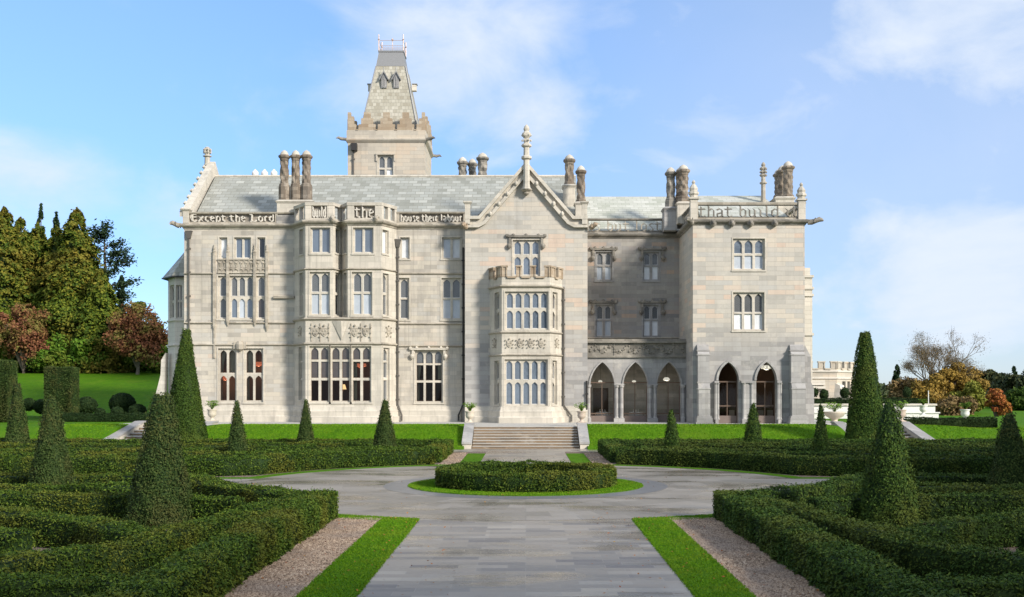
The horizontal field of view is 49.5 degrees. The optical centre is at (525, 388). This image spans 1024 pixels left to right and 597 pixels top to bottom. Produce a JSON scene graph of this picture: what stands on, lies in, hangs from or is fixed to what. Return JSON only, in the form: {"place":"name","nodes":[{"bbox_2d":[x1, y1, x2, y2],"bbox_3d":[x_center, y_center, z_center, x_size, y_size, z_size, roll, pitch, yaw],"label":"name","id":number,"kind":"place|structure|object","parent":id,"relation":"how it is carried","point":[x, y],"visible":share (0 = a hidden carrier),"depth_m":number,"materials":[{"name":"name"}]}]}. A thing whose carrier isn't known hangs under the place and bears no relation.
{"place":"outdoors","nodes":[
{"label":"outdoors","id":0,"kind":"place"},
{"bbox_2d":[124,419,845,425],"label":"terrace paving","id":1,"kind":"structure","parent":0,"point":[575,423],"depth_m":84.42,"materials":[{"name":"stone"}]},
{"bbox_2d":[156,34,823,423],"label":"manor house","id":2,"kind":"structure","parent":1,"relation":"on","point":[524,294],"depth_m":88.72,"materials":[{"name":"stone"}]},
{"bbox_2d":[216,275,225,320],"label":"window","id":3,"kind":"structure","parent":2,"relation":"in","point":[221,279],"depth_m":89.25,"materials":[{"name":"stone"}]},
{"bbox_2d":[217,347,237,403],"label":"window","id":4,"kind":"structure","parent":2,"relation":"in","point":[232,354],"depth_m":89.16,"materials":[{"name":"stone"}]},
{"bbox_2d":[229,275,252,320],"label":"window","id":5,"kind":"structure","parent":2,"relation":"in","point":[240,286],"depth_m":89.23,"materials":[{"name":"stone"}]},
{"bbox_2d":[233,236,251,258],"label":"window","id":6,"kind":"structure","parent":2,"relation":"in","point":[243,246],"depth_m":89.23,"materials":[{"name":"stone"}]},
{"bbox_2d":[242,347,264,403],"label":"window","id":7,"kind":"structure","parent":2,"relation":"in","point":[250,352],"depth_m":89.16,"materials":[{"name":"stone"}]},
{"bbox_2d":[256,275,264,320],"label":"window","id":8,"kind":"structure","parent":2,"relation":"in","point":[260,278],"depth_m":89.23,"materials":[{"name":"stone"}]},
{"bbox_2d":[308,271,330,316],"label":"window","id":9,"kind":"structure","parent":2,"relation":"in","point":[319,282],"depth_m":87.24,"materials":[{"name":"stone"}]},
{"bbox_2d":[308,345,330,403],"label":"window","id":10,"kind":"structure","parent":2,"relation":"in","point":[320,363],"depth_m":87.16,"materials":[{"name":"stone"}]},
{"bbox_2d":[309,226,331,254],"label":"window","id":11,"kind":"structure","parent":2,"relation":"in","point":[321,236],"depth_m":87.24,"materials":[{"name":"stone"}]},
{"bbox_2d":[329,345,351,403],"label":"window","id":12,"kind":"structure","parent":2,"relation":"in","point":[341,355],"depth_m":87.16,"materials":[{"name":"stone"}]},
{"bbox_2d":[350,271,373,316],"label":"window","id":13,"kind":"structure","parent":2,"relation":"in","point":[362,282],"depth_m":87.22,"materials":[{"name":"stone"}]},
{"bbox_2d":[352,345,372,403],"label":"window","id":14,"kind":"structure","parent":2,"relation":"in","point":[360,353],"depth_m":87.16,"materials":[{"name":"stone"}]},
{"bbox_2d":[351,226,374,254],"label":"window","id":15,"kind":"structure","parent":2,"relation":"in","point":[363,237],"depth_m":87.24,"materials":[{"name":"stone"}]},
{"bbox_2d":[382,272,389,317],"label":"window","id":16,"kind":"structure","parent":2,"relation":"in","point":[384,276],"depth_m":87.91,"materials":[{"name":"stone"}]},
{"bbox_2d":[382,346,390,402],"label":"window","id":17,"kind":"structure","parent":2,"relation":"in","point":[384,349],"depth_m":88.01,"materials":[{"name":"stone"}]},
{"bbox_2d":[399,277,410,320],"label":"window","id":18,"kind":"structure","parent":2,"relation":"in","point":[405,282],"depth_m":89.20,"materials":[{"name":"stone"}]},
{"bbox_2d":[413,350,443,403],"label":"window","id":19,"kind":"structure","parent":2,"relation":"in","point":[421,357],"depth_m":89.16,"materials":[{"name":"stone"}]},
{"bbox_2d":[440,236,461,259],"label":"window","id":20,"kind":"structure","parent":2,"relation":"in","point":[451,248],"depth_m":89.23,"materials":[{"name":"glass"}]},
{"bbox_2d":[440,277,461,320],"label":"window","id":21,"kind":"structure","parent":2,"relation":"in","point":[451,286],"depth_m":89.27,"materials":[{"name":"stone"}]},
{"bbox_2d":[503,358,548,406],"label":"window","id":22,"kind":"structure","parent":2,"relation":"in","point":[525,380],"depth_m":85.83,"materials":[{"name":"stone"}]},
{"bbox_2d":[512,239,540,275],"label":"window","id":23,"kind":"structure","parent":2,"relation":"in","point":[525,252],"depth_m":87.74,"materials":[{"name":"stone"}]},
{"bbox_2d":[504,290,549,329],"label":"window","id":24,"kind":"structure","parent":2,"relation":"in","point":[523,309],"depth_m":85.83,"materials":[{"name":"stone"}]},
{"bbox_2d":[593,388,607,415],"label":"door","id":25,"kind":"structure","parent":2,"relation":"in","point":[596,391],"depth_m":92.22,"materials":[{"name":"brown wood"}]},
{"bbox_2d":[594,251,613,281],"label":"window","id":26,"kind":"structure","parent":2,"relation":"in","point":[603,262],"depth_m":92.17,"materials":[{"name":"glass"}]},
{"bbox_2d":[594,304,613,336],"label":"window","id":27,"kind":"structure","parent":2,"relation":"in","point":[603,315],"depth_m":92.17,"materials":[{"name":"grey stone"}]},
{"bbox_2d":[641,251,660,281],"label":"window","id":28,"kind":"structure","parent":2,"relation":"in","point":[651,263],"depth_m":92.17,"materials":[{"name":"glass"}]},
{"bbox_2d":[642,304,660,336],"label":"window","id":29,"kind":"structure","parent":2,"relation":"in","point":[651,317],"depth_m":92.24,"materials":[{"name":"grey stone"}]},
{"bbox_2d":[731,291,765,331],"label":"window","id":30,"kind":"structure","parent":2,"relation":"in","point":[748,309],"depth_m":84.77,"materials":[{"name":"stone"}]},
{"bbox_2d":[731,237,766,271],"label":"window","id":31,"kind":"structure","parent":2,"relation":"in","point":[747,252],"depth_m":84.73,"materials":[{"name":"stone"}]},
{"bbox_2d":[0,371,1023,449],"bbox_3d":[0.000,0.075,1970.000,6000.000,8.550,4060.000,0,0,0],"label":"lawn ground","id":32,"kind":"structure","parent":0,"point":[104,387],"depth_m":78.54,"materials":[{"name":"green plant"}]},
{"bbox_2d":[0,359,17,422],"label":"clipped block","id":33,"kind":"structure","parent":32,"relation":"on","point":[8,373],"depth_m":87.10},
{"bbox_2d":[0,206,39,371],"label":"conifer","id":34,"kind":"object","parent":32,"relation":"on","point":[10,265],"visible":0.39,"depth_m":148.40,"materials":[{"name":"green plant"}]},
{"bbox_2d":[0,302,52,372],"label":"broadleaf tree","id":35,"kind":"object","parent":32,"relation":"on","point":[23,336],"visible":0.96,"depth_m":139.50,"materials":[{"name":"red plant"}]},
{"bbox_2d":[13,217,42,371],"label":"conifer","id":36,"kind":"object","parent":32,"relation":"on","point":[24,235],"visible":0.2,"depth_m":150.96,"materials":[{"name":"green plant"}]},
{"bbox_2d":[29,222,49,291],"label":"conifer","id":37,"kind":"object","parent":32,"relation":"on","point":[38,238],"visible":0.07,"depth_m":153.17,"materials":[{"name":"green plant"}]},
{"bbox_2d":[24,225,61,335],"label":"conifer","id":38,"kind":"object","parent":32,"relation":"on","point":[39,294],"visible":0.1,"depth_m":149.46,"materials":[{"name":"green plant"}]},
{"bbox_2d":[26,332,73,372],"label":"shrub","id":39,"kind":"object","parent":32,"relation":"on","point":[55,355],"visible":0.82,"depth_m":140.16,"materials":[{"name":"green plant"}]},
{"bbox_2d":[43,365,79,412],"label":"clipped block","id":40,"kind":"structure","parent":32,"relation":"on","point":[61,384],"depth_m":91.10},
{"bbox_2d":[25,207,118,372],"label":"conifer","id":41,"kind":"object","parent":32,"relation":"on","point":[75,265],"visible":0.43,"depth_m":145.69,"materials":[{"name":"green plant"}]},
{"bbox_2d":[63,336,109,372],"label":"shrub","id":42,"kind":"object","parent":32,"relation":"on","point":[78,349],"visible":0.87,"depth_m":140.21,"materials":[{"name":"green plant"}]},
{"bbox_2d":[60,268,134,373],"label":"conifer","id":43,"kind":"object","parent":32,"relation":"on","point":[98,303],"visible":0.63,"depth_m":141.89,"materials":[{"name":"green plant"}]},
{"bbox_2d":[61,411,146,421],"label":"hedge","id":44,"kind":"object","parent":32,"relation":"on","point":[102,417],"visible":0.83,"depth_m":88.59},
{"bbox_2d":[88,218,143,304],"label":"pine tree","id":45,"kind":"object","parent":32,"relation":"on","point":[103,233],"visible":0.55,"depth_m":151.63,"materials":[{"name":"green plant"}]},
{"bbox_2d":[108,393,135,412],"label":"clipped ball","id":46,"kind":"object","parent":32,"relation":"on","point":[125,401],"visible":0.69,"depth_m":97.24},
{"bbox_2d":[101,301,167,373],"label":"broadleaf tree","id":47,"kind":"object","parent":32,"relation":"on","point":[135,336],"visible":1,"depth_m":137.25,"materials":[{"name":"red plant"}]},
{"bbox_2d":[104,421,218,439],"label":"stone steps","id":48,"kind":"structure","parent":32,"relation":"on","point":[133,429],"depth_m":79.37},
{"bbox_2d":[170,328,208,439],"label":"tall yew","id":49,"kind":"object","parent":32,"relation":"on","point":[185,392],"visible":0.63,"depth_m":73.91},
{"bbox_2d":[462,422,589,448],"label":"stone steps","id":50,"kind":"structure","parent":32,"relation":"on","point":[525,436],"depth_m":76.35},
{"bbox_2d":[844,331,882,439],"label":"tall yew","id":51,"kind":"object","parent":32,"relation":"on","point":[865,401],"visible":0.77,"depth_m":73.83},
{"bbox_2d":[814,404,939,418],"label":"terrace wall","id":52,"kind":"structure","parent":32,"relation":"on","point":[913,409],"depth_m":99.85,"materials":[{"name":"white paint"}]},
{"bbox_2d":[830,421,933,440],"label":"stone steps","id":53,"kind":"structure","parent":32,"relation":"on","point":[911,430],"depth_m":78.53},
{"bbox_2d":[885,376,922,397],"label":"broadleaf tree","id":54,"kind":"object","parent":32,"relation":"on","point":[895,388],"visible":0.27,"depth_m":196.46,"materials":[{"name":"brown plant"}]},
{"bbox_2d":[904,372,950,403],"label":"broadleaf tree","id":55,"kind":"object","parent":32,"relation":"on","point":[937,382],"visible":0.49,"depth_m":190.37,"materials":[{"name":"plant"}]},
{"bbox_2d":[898,328,990,379],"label":"bare willow","id":56,"kind":"object","parent":32,"relation":"on","point":[948,358],"visible":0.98,"depth_m":197.54,"materials":[{"name":"brown plant"}]},
{"bbox_2d":[903,415,997,427],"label":"hedge","id":57,"kind":"object","parent":32,"relation":"on","point":[983,422],"visible":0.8,"depth_m":82.10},
{"bbox_2d":[935,395,980,415],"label":"broadleaf tree","id":58,"kind":"object","parent":32,"relation":"on","point":[949,406],"visible":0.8,"depth_m":175.93,"materials":[{"name":"brown plant"}]},
{"bbox_2d":[939,362,990,393],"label":"broadleaf tree","id":59,"kind":"object","parent":32,"relation":"on","point":[956,379],"visible":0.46,"depth_m":192.72,"materials":[{"name":"plant"}]},
{"bbox_2d":[947,379,988,413],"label":"broadleaf tree","id":60,"kind":"object","parent":32,"relation":"on","point":[973,389],"visible":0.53,"depth_m":186.77,"materials":[{"name":"green plant"}]},
{"bbox_2d":[984,388,1012,416],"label":"shrub","id":61,"kind":"object","parent":32,"relation":"on","point":[998,403],"visible":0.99,"depth_m":149.24,"materials":[{"name":"orange plant"}]},
{"bbox_2d":[1005,386,1023,410],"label":"broadleaf tree","id":62,"kind":"object","parent":32,"relation":"on","point":[1015,397],"visible":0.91,"depth_m":213.50,"materials":[{"name":"green plant"}]},
{"bbox_2d":[0,0,1023,385],"label":"sky","id":63,"kind":"structure","parent":0,"point":[900,123],"materials":[{"name":"blue"}]},
{"bbox_2d":[33,452,1015,570],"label":"gravel bed ground","id":64,"kind":"structure","parent":0,"point":[1013,549],"depth_m":51.99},
{"bbox_2d":[3,382,30,444],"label":"yew cone","id":65,"kind":"object","parent":64,"relation":"on","point":[17,430],"visible":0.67,"depth_m":69.65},
{"bbox_2d":[0,523,36,558],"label":"hedge","id":66,"kind":"object","parent":64,"relation":"on","point":[20,539],"visible":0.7,"depth_m":25.42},
{"bbox_2d":[28,395,76,484],"bbox_3d":[-17.163,2.190,40.188,1.716,3.922,1.741,0,0,0],"label":"yew cone","id":67,"kind":"object","parent":64,"relation":"on","point":[52,465],"visible":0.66,"depth_m":39.86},
{"bbox_2d":[0,566,129,596],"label":"hedge","id":68,"kind":"object","parent":64,"relation":"on","point":[20,585],"visible":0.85,"depth_m":18.92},
{"bbox_2d":[0,479,134,494],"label":"hedge","id":69,"kind":"object","parent":64,"relation":"on","point":[86,488],"visible":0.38,"depth_m":37.47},
{"bbox_2d":[0,498,156,548],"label":"hedge","id":70,"kind":"object","parent":64,"relation":"on","point":[59,530],"visible":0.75,"depth_m":28.06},
{"bbox_2d":[0,486,245,519],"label":"hedge","id":71,"kind":"object","parent":64,"relation":"on","point":[110,504],"visible":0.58,"depth_m":34.17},
{"bbox_2d":[0,492,305,578],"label":"hedge","id":72,"kind":"object","parent":64,"relation":"on","point":[131,555],"visible":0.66,"depth_m":23.64,"materials":[{"name":"plant"}]},
{"bbox_2d":[0,468,307,508],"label":"hedge","id":73,"kind":"object","parent":64,"relation":"on","point":[208,485],"visible":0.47,"depth_m":38.69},
{"bbox_2d":[122,389,193,527],"bbox_3d":[-10.943,2.084,33.184,2.034,4.122,2.153,0,0,24],"label":"yew cone","id":74,"kind":"object","parent":64,"relation":"on","point":[161,492],"visible":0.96,"depth_m":32.71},
{"bbox_2d":[0,439,374,449],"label":"hedge","id":75,"kind":"object","parent":64,"relation":"on","point":[3,445],"visible":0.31,"depth_m":65.72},
{"bbox_2d":[67,486,338,596],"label":"hedge","id":76,"kind":"object","parent":64,"relation":"on","point":[225,562],"visible":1,"depth_m":22.87,"materials":[{"name":"plant"}]},
{"bbox_2d":[0,443,412,457],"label":"hedge","id":77,"kind":"object","parent":64,"relation":"on","point":[197,452],"visible":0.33,"depth_m":57.07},
{"bbox_2d":[0,439,424,453],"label":"hedge","id":78,"kind":"object","parent":64,"relation":"on","point":[316,445],"visible":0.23,"depth_m":62.02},
{"bbox_2d":[0,445,435,475],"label":"hedge","id":79,"kind":"object","parent":64,"relation":"on","point":[260,464],"visible":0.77,"depth_m":52.72,"materials":[{"name":"plant"}]},
{"bbox_2d":[0,435,438,444],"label":"hedge","id":80,"kind":"object","parent":64,"relation":"on","point":[426,441],"visible":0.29,"depth_m":70.53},
{"bbox_2d":[225,400,247,450],"bbox_3d":[-15.589,2.399,60.010,1.395,3.546,1.342,0,0,-44],"label":"yew cone","id":81,"kind":"object","parent":64,"relation":"on","point":[237,439],"visible":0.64,"depth_m":59.75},
{"bbox_2d":[296,399,314,442],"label":"yew cone","id":82,"kind":"object","parent":64,"relation":"on","point":[305,433],"visible":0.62,"depth_m":68.75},
{"bbox_2d":[247,464,448,477],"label":"grass verge","id":83,"kind":"object","parent":64,"relation":"on","point":[271,475],"depth_m":54.88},
{"bbox_2d":[297,518,418,596],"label":"grass verge","id":84,"kind":"object","parent":64,"relation":"on","point":[356,557],"depth_m":25.45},
{"bbox_2d":[373,399,396,447],"bbox_3d":[-8.011,2.370,62.990,1.722,3.583,1.647,0,0,0],"label":"yew cone","id":85,"kind":"object","parent":64,"relation":"on","point":[384,435],"visible":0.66,"depth_m":62.70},
{"bbox_2d":[427,437,453,462],"bbox_3d":[-5.101,3.600,66.019,1.258,1.114,10.641,0,0,0],"label":"hedge","id":86,"kind":"object","parent":64,"relation":"on","point":[444,448],"visible":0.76,"depth_m":63.68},
{"bbox_2d":[294,478,755,596],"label":"grass","id":87,"kind":"structure","parent":64,"relation":"on","point":[494,493],"depth_m":27.50,"materials":[{"name":"plant"}]},
{"bbox_2d":[225,452,825,596],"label":"gravel","id":88,"kind":"structure","parent":64,"relation":"on","point":[771,578],"depth_m":26.10,"materials":[{"name":"gravel"}]},
{"bbox_2d":[597,437,623,462],"bbox_3d":[5.089,3.594,66.006,1.272,1.113,10.641,0,0,0],"label":"hedge","id":89,"kind":"object","parent":64,"relation":"on","point":[606,448],"visible":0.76,"depth_m":63.65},
{"bbox_2d":[663,409,681,447],"bbox_3d":[8.281,2.661,62.988,1.267,2.984,1.306,0,0,-36],"label":"yew cone","id":90,"kind":"object","parent":64,"relation":"on","point":[671,438],"visible":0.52,"depth_m":62.78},
{"bbox_2d":[632,518,754,596],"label":"grass verge","id":91,"kind":"object","parent":64,"relation":"on","point":[703,574],"depth_m":25.03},
{"bbox_2d":[614,464,804,477],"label":"grass verge","id":92,"kind":"object","parent":64,"relation":"on","point":[780,475],"depth_m":54.82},
{"bbox_2d":[744,402,762,442],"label":"yew cone","id":93,"kind":"object","parent":64,"relation":"on","point":[752,432],"visible":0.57,"depth_m":68.23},
{"bbox_2d":[615,445,993,475],"bbox_3d":[22.890,3.524,53.120,38.163,1.263,6.998,0,0,12],"label":"hedge","id":94,"kind":"object","parent":64,"relation":"on","point":[790,464],"visible":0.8,"depth_m":53.01,"materials":[{"name":"plant"}]},
{"bbox_2d":[637,443,994,457],"bbox_3d":[19.846,3.600,57.923,28.618,1.126,4.151,0,0,13],"label":"hedge","id":95,"kind":"object","parent":64,"relation":"on","point":[851,453],"visible":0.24,"depth_m":57.12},
{"bbox_2d":[613,436,1023,445],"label":"hedge","id":96,"kind":"object","parent":64,"relation":"on","point":[867,440],"visible":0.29,"depth_m":70.53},
{"bbox_2d":[811,404,829,451],"bbox_3d":[15.825,2.494,59.595,1.148,3.330,1.234,0,0,27],"label":"yew cone","id":97,"kind":"object","parent":64,"relation":"on","point":[820,442],"visible":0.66,"depth_m":59.39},
{"bbox_2d":[627,440,1023,453],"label":"hedge","id":98,"kind":"object","parent":64,"relation":"on","point":[634,444],"visible":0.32,"depth_m":62.22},
{"bbox_2d":[660,438,996,449],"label":"hedge","id":99,"kind":"object","parent":64,"relation":"on","point":[921,445],"visible":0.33,"depth_m":65.82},
{"bbox_2d":[711,487,974,596],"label":"hedge","id":100,"kind":"object","parent":64,"relation":"on","point":[827,563],"visible":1,"depth_m":22.85,"materials":[{"name":"plant"}]},
{"bbox_2d":[740,470,989,507],"bbox_3d":[22.814,3.587,41.497,34.173,1.136,7.032,0,0,-12],"label":"hedge","id":101,"kind":"object","parent":64,"relation":"on","point":[844,484],"visible":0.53,"depth_m":38.37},
{"bbox_2d":[746,491,1023,580],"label":"hedge","id":102,"kind":"object","parent":64,"relation":"on","point":[915,554],"visible":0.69,"depth_m":23.84,"materials":[{"name":"plant"}]},
{"bbox_2d":[858,397,921,527],"bbox_3d":[10.867,2.207,33.180,2.020,3.875,2.028,0,0,0],"label":"yew cone","id":103,"kind":"object","parent":64,"relation":"on","point":[889,496],"visible":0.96,"depth_m":32.76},
{"bbox_2d":[806,486,1023,520],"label":"hedge","id":104,"kind":"object","parent":64,"relation":"on","point":[935,505],"visible":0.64,"depth_m":34.14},
{"bbox_2d":[884,507,1023,548],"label":"hedge","id":105,"kind":"object","parent":64,"relation":"on","point":[996,529],"visible":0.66,"depth_m":27.82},
{"bbox_2d":[913,479,1023,494],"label":"hedge","id":106,"kind":"object","parent":64,"relation":"on","point":[966,487],"visible":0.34,"depth_m":37.50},
{"bbox_2d":[922,563,1023,596],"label":"hedge","id":107,"kind":"object","parent":64,"relation":"on","point":[1012,585],"visible":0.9,"depth_m":18.91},
{"bbox_2d":[985,411,1023,486],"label":"yew cone","id":108,"kind":"object","parent":64,"relation":"on","point":[1008,463],"visible":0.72,"depth_m":39.86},
{"bbox_2d":[356,518,694,596],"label":"paved path","id":109,"kind":"structure","parent":0,"point":[519,558],"depth_m":26.00,"materials":[{"name":"stone"}]},
{"bbox_2d":[481,452,569,463],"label":"path","id":110,"kind":"structure","parent":0,"point":[525,456],"depth_m":66.30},
{"bbox_2d":[453,448,597,451],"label":"stair forecourt","id":111,"kind":"structure","parent":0,"point":[525,450],"depth_m":72.68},
{"bbox_2d":[237,466,814,519],"bbox_3d":[0.000,4.084,46.800,25.000,0.001,25.000,0,0,0],"label":"round court","id":112,"kind":"object","parent":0,"point":[358,487],"visible":0.49,"depth_m":41.04,"materials":[{"name":"stone"}]},
{"bbox_2d":[384,477,667,498],"bbox_3d":[0.000,4.080,46.800,11.900,0.001,11.900,0,0,0],"label":"dark paving ring","id":113,"kind":"object","parent":112,"relation":"on","point":[403,487],"visible":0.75,"depth_m":43.35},
{"bbox_2d":[411,479,641,495],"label":"round lawn","id":114,"kind":"structure","parent":113,"relation":"on","point":[529,492],"depth_m":43.09,"materials":[{"name":"green plant"}]},
{"bbox_2d":[434,459,617,492],"bbox_3d":[0.028,3.607,46.817,7.783,1.074,7.822,0,0,0],"label":"ring hedge","id":115,"kind":"object","parent":114,"relation":"on","point":[536,475],"visible":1,"depth_m":44.09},
{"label":"upper terrace ground","id":116,"kind":"structure","parent":0,"visible":0},
{"bbox_2d":[812,361,853,398],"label":"castellated lodge","id":117,"kind":"structure","parent":116,"relation":"on","point":[834,378],"depth_m":112.00,"materials":[{"name":"stone"}]},
{"bbox_2d":[814,396,919,403],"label":"hedge","id":118,"kind":"object","parent":116,"relation":"on","point":[839,400],"visible":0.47,"depth_m":101.60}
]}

